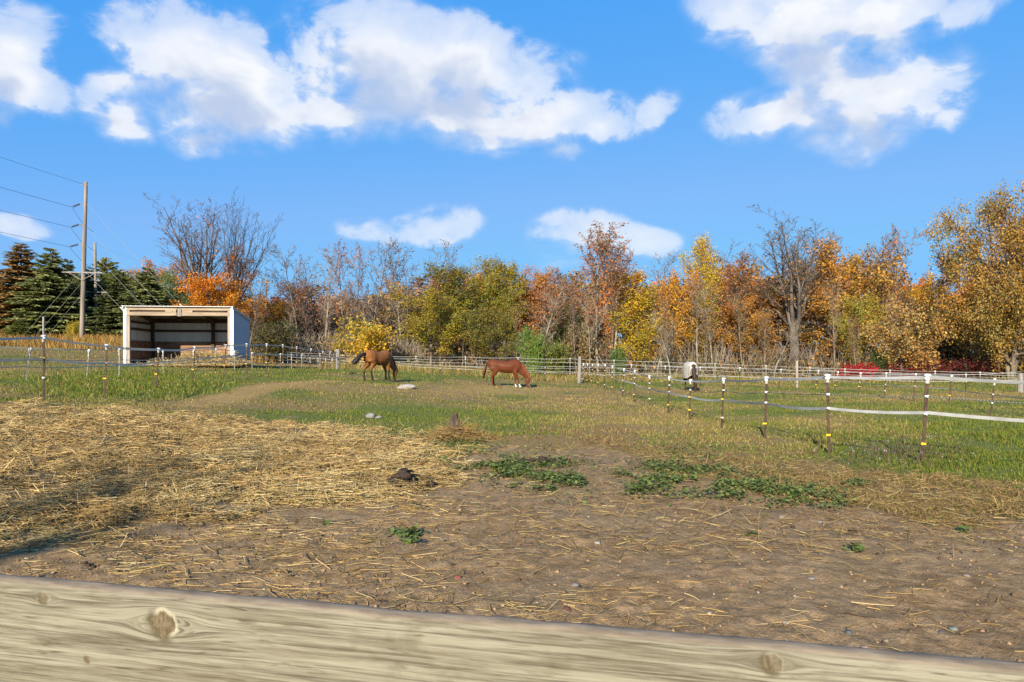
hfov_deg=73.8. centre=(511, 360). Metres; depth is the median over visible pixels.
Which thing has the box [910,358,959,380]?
sumac bush
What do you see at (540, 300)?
tree
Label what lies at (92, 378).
grass
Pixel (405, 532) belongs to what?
weed plant
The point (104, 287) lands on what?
green tree
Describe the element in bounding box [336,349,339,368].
wooden post
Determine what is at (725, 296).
orange tree
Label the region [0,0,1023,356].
sky
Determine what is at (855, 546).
weed plant
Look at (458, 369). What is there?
electric fence
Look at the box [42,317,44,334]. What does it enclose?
wooden post
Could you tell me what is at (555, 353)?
olive bush
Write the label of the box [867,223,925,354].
bare tree
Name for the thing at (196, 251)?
bare tree
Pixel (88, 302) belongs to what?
spruce tree
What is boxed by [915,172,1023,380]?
broad tree
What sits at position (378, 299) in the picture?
bare tree
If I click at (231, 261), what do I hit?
orange tree
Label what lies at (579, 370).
wooden post
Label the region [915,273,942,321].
bare tree
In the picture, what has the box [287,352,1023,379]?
fence
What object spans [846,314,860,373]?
thin sapling
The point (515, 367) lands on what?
chestnut horse
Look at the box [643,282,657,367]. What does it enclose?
thin sapling
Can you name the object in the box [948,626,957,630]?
stone
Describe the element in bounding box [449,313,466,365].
thin sapling
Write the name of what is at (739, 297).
tree
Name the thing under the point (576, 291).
tree
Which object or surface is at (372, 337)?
yellow bush
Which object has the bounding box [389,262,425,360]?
bare tree
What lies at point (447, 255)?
bare tree
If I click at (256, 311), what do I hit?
bare sapling
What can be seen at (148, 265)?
maple tree
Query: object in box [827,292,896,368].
green tree
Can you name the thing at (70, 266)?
spruce tree
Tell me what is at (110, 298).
spruce tree
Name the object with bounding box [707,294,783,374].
orange tree
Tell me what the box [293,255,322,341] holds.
bare tree
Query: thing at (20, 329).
spruce sapling
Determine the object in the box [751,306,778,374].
thin sapling
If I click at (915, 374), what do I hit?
electric fence
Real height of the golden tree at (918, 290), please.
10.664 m
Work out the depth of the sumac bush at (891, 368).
52.74 m
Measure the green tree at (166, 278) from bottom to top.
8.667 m
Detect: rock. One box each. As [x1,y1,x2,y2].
[365,413,374,417]
[396,384,416,388]
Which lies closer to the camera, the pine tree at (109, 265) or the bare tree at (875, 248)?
the bare tree at (875, 248)
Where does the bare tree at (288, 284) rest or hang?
on the ground at (948, 610)
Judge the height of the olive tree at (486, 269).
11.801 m
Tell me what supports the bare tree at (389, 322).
on the ground at (948, 610)
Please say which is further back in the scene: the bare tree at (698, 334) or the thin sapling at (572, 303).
the bare tree at (698, 334)
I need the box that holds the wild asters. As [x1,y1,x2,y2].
[796,425,996,479]
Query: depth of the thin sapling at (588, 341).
56.57 m
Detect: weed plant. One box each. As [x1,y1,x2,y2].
[318,519,333,525]
[383,523,427,538]
[400,535,421,544]
[742,531,757,535]
[842,475,875,486]
[843,542,865,552]
[955,525,969,532]
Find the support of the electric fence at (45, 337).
on the ground at (948, 610)
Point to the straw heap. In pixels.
(220, 363)
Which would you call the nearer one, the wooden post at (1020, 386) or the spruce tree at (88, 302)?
the wooden post at (1020, 386)
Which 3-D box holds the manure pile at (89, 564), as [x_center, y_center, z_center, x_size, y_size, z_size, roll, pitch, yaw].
[-3.313,1.601,5.346,0.117,0.066,0.047,0,0,0]
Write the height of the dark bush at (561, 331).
8.109 m
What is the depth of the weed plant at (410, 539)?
6.06 m
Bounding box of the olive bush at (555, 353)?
[524,333,576,377]
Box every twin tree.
[574,220,633,373]
[579,230,650,374]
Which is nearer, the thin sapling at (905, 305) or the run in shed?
the run in shed
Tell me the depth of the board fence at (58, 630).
1.11 m
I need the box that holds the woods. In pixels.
[6,253,1012,361]
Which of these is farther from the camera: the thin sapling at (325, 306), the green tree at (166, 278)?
the green tree at (166, 278)
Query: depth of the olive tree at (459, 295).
62.27 m
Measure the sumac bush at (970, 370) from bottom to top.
2.474 m
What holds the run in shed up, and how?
on the ground at (948, 610)
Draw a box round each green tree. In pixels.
[72,270,118,315]
[108,271,152,305]
[145,266,196,305]
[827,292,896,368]
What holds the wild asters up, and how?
on the ground at (948, 610)
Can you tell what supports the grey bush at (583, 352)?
on the ground at (948, 610)
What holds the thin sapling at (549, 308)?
on the ground at (948, 610)
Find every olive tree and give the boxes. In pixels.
[387,281,473,366]
[418,258,493,365]
[453,304,520,369]
[460,254,509,353]
[477,255,534,356]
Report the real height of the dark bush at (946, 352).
5.713 m
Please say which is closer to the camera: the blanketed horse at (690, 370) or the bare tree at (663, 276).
the blanketed horse at (690, 370)
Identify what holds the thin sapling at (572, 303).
on the ground at (948, 610)
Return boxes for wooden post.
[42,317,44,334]
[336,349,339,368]
[577,356,580,382]
[796,361,798,388]
[1017,373,1023,392]
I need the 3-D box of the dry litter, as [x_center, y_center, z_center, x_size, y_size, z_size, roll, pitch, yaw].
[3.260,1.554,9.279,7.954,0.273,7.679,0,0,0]
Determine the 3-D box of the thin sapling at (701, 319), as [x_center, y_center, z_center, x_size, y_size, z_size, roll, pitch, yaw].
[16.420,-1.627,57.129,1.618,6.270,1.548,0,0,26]
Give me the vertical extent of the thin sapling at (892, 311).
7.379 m
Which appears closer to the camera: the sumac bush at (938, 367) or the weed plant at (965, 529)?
the weed plant at (965, 529)
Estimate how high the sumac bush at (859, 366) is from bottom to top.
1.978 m
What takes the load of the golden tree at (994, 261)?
on the ground at (948, 610)
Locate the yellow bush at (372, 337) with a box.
[326,309,402,366]
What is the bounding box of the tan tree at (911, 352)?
[857,298,956,376]
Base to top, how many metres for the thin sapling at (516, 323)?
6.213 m
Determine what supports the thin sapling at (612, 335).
on the ground at (948, 610)
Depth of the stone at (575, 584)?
4.91 m
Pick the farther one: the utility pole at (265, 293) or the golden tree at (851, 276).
the utility pole at (265, 293)
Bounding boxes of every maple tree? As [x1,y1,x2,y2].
[108,256,184,301]
[169,271,268,315]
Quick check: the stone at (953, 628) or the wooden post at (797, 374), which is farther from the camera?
the wooden post at (797, 374)
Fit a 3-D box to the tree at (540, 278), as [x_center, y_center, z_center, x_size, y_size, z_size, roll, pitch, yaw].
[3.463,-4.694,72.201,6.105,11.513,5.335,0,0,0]
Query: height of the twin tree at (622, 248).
12.753 m
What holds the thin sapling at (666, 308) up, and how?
on the ground at (948, 610)
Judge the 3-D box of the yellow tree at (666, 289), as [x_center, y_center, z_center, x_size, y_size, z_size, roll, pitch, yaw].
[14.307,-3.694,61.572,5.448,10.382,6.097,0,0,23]
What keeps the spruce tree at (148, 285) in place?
on the ground at (948, 610)
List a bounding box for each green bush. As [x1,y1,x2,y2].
[513,324,544,375]
[609,343,626,376]
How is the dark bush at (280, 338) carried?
on the ground at (948, 610)
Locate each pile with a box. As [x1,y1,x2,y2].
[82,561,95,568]
[379,467,434,487]
[396,410,519,441]
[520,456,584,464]
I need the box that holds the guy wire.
[92,210,181,305]
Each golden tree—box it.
[799,233,915,369]
[825,246,909,365]
[896,268,956,359]
[903,235,1015,373]
[963,211,1023,367]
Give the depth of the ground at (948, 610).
6.07 m
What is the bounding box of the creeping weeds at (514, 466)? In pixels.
[366,423,867,509]
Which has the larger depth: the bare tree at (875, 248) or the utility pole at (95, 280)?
the utility pole at (95, 280)
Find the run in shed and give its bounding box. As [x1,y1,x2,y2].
[121,305,250,363]
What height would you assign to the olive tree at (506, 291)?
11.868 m
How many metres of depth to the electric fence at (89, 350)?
29.53 m
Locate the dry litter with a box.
[464,437,1023,559]
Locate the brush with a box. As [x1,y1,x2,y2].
[250,323,1023,379]
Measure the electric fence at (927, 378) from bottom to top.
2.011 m
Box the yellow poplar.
[678,231,727,368]
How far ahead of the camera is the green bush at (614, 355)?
55.91 m
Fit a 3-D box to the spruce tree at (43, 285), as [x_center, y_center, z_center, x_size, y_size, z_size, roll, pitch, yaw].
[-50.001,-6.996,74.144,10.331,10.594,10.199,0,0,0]
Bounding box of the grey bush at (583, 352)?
[560,316,613,372]
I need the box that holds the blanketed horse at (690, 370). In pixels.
[683,362,698,391]
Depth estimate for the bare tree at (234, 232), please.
60.40 m
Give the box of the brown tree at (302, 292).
[261,280,314,338]
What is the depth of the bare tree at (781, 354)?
54.21 m
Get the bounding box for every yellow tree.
[250,298,299,338]
[598,262,671,372]
[640,266,702,371]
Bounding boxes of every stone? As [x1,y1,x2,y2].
[571,582,578,586]
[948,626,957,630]
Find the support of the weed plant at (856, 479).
on the ground at (948, 610)
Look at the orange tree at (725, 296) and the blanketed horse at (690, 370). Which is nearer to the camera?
the blanketed horse at (690, 370)
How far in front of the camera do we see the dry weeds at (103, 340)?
58.28 m
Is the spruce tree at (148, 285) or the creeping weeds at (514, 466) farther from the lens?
the spruce tree at (148, 285)
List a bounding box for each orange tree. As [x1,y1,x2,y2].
[203,276,266,329]
[209,242,261,312]
[705,252,769,369]
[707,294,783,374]
[734,284,836,370]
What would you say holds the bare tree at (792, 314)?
on the ground at (948, 610)
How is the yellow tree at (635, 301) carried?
on the ground at (948, 610)
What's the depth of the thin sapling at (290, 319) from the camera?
59.86 m
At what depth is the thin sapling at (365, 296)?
60.78 m
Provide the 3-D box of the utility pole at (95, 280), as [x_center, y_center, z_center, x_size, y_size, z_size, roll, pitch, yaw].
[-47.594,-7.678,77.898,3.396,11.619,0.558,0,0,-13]
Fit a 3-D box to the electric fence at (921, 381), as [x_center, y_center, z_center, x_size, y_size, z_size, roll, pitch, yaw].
[20.396,1.108,35.863,10.273,1.564,0.860,0,0,32]
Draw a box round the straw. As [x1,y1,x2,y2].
[0,396,1023,651]
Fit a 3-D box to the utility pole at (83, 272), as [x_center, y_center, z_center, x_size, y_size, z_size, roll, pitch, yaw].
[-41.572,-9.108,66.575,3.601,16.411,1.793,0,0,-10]
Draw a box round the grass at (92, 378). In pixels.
[0,343,1023,535]
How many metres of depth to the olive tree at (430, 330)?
57.62 m
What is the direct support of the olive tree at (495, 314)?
on the ground at (948, 610)
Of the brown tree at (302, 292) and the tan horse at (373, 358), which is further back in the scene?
the brown tree at (302, 292)
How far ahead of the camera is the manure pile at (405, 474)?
8.68 m
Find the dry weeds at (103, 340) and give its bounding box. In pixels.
[0,330,281,363]
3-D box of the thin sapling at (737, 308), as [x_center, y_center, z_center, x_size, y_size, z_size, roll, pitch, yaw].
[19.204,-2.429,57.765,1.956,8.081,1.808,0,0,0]
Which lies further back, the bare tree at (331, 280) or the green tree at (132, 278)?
the green tree at (132, 278)
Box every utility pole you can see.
[62,181,102,338]
[86,243,105,325]
[258,281,272,325]
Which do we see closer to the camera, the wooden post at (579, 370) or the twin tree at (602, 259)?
the wooden post at (579, 370)
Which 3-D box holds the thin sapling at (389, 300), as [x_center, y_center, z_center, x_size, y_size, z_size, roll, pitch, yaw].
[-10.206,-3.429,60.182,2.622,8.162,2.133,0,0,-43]
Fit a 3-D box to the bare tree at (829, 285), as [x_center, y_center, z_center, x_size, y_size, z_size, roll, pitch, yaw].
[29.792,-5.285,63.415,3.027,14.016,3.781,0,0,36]
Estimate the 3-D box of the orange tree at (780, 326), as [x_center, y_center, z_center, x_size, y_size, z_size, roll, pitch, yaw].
[24.664,-2.719,63.385,9.741,8.778,7.708,0,0,-26]
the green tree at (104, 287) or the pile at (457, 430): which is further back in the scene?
the green tree at (104, 287)
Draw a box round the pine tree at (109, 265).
[86,257,137,309]
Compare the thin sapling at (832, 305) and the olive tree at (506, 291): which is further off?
the olive tree at (506, 291)
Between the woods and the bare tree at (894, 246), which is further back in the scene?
the woods
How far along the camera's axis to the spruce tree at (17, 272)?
74.77 m
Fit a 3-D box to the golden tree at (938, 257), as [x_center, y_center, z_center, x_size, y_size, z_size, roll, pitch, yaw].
[36.817,-4.262,54.556,7.582,12.014,7.354,0,0,0]
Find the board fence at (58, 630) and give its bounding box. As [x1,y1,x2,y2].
[0,573,1023,681]
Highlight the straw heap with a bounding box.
[123,349,258,367]
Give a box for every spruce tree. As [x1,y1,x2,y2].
[0,242,53,335]
[0,247,97,337]
[52,259,80,294]
[54,269,109,333]
[78,271,134,337]
[102,267,179,334]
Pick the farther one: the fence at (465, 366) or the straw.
the fence at (465, 366)
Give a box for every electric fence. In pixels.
[0,335,336,400]
[0,347,343,379]
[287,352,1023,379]
[341,357,577,372]
[581,364,1023,412]
[582,363,1023,463]
[802,367,1020,390]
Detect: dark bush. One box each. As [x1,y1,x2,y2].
[250,314,309,362]
[538,297,584,369]
[869,347,895,376]
[924,330,965,372]
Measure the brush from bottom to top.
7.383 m
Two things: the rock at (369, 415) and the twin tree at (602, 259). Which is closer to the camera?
the rock at (369, 415)
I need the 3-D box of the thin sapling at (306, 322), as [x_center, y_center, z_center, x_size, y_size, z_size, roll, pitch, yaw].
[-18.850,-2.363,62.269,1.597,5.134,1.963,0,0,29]
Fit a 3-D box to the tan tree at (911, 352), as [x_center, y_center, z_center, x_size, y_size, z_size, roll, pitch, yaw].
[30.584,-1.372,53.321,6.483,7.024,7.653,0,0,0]
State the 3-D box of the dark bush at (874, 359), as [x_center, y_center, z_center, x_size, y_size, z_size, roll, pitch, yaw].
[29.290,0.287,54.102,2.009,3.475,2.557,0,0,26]
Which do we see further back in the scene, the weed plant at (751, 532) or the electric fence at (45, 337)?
the electric fence at (45, 337)
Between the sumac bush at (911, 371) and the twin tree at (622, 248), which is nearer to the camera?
the sumac bush at (911, 371)
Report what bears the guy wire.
attached to the utility pole at (83, 272)
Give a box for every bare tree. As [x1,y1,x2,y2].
[142,192,237,305]
[214,188,283,307]
[263,245,308,349]
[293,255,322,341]
[310,246,350,354]
[322,239,359,353]
[342,242,373,338]
[359,238,406,325]
[369,241,415,340]
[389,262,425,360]
[422,239,462,352]
[536,275,577,369]
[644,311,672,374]
[648,250,678,359]
[655,319,684,378]
[678,276,718,376]
[686,279,721,377]
[695,205,842,374]
[715,247,767,369]
[771,318,813,377]
[815,229,849,365]
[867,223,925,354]
[867,229,902,341]
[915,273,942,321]
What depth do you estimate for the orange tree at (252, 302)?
63.32 m
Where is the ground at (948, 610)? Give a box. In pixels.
[0,340,1023,661]
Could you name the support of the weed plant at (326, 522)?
on the ground at (948, 610)
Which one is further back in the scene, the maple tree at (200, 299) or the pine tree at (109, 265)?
the pine tree at (109, 265)
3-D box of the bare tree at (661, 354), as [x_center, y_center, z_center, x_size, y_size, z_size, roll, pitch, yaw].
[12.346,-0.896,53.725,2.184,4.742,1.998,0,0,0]
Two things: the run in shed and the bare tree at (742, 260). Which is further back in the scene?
the bare tree at (742, 260)
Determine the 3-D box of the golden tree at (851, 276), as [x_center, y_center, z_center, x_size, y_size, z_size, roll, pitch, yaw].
[30.687,-4.830,61.935,10.120,13.146,10.198,0,0,17]
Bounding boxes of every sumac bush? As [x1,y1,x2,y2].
[828,361,883,380]
[879,361,917,381]
[901,369,928,381]
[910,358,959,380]
[944,356,1002,378]
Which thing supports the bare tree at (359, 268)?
on the ground at (948, 610)
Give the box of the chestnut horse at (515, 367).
[482,359,530,386]
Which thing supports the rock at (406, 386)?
on the ground at (948, 610)
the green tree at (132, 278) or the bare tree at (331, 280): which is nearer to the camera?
the bare tree at (331, 280)
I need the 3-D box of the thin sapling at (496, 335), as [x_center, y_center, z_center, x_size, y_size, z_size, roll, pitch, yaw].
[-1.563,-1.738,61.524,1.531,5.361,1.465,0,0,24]
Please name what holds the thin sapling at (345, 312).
on the ground at (948, 610)
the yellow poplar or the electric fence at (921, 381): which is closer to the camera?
the electric fence at (921, 381)
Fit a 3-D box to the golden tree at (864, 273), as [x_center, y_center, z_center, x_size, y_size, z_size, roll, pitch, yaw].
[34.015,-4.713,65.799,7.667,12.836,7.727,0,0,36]
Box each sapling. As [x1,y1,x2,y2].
[1,320,39,336]
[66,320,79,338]
[245,270,272,346]
[283,308,296,351]
[297,307,313,350]
[314,298,335,350]
[337,290,353,338]
[351,281,374,325]
[383,276,407,358]
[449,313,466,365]
[485,319,504,351]
[509,306,523,349]
[544,277,558,345]
[565,278,579,373]
[576,293,598,375]
[601,275,617,374]
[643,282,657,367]
[658,287,673,367]
[672,318,689,369]
[697,304,717,376]
[725,286,749,373]
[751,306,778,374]
[820,277,844,375]
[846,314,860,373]
[881,296,901,352]
[892,287,919,346]
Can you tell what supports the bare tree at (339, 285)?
on the ground at (948, 610)
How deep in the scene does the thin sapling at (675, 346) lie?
59.67 m
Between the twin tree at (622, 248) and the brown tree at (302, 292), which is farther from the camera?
the brown tree at (302, 292)
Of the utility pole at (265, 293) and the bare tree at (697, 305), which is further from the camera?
the utility pole at (265, 293)
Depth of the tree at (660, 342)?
53.34 m
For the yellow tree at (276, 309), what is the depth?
68.92 m
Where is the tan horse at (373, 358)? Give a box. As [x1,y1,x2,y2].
[351,350,397,380]

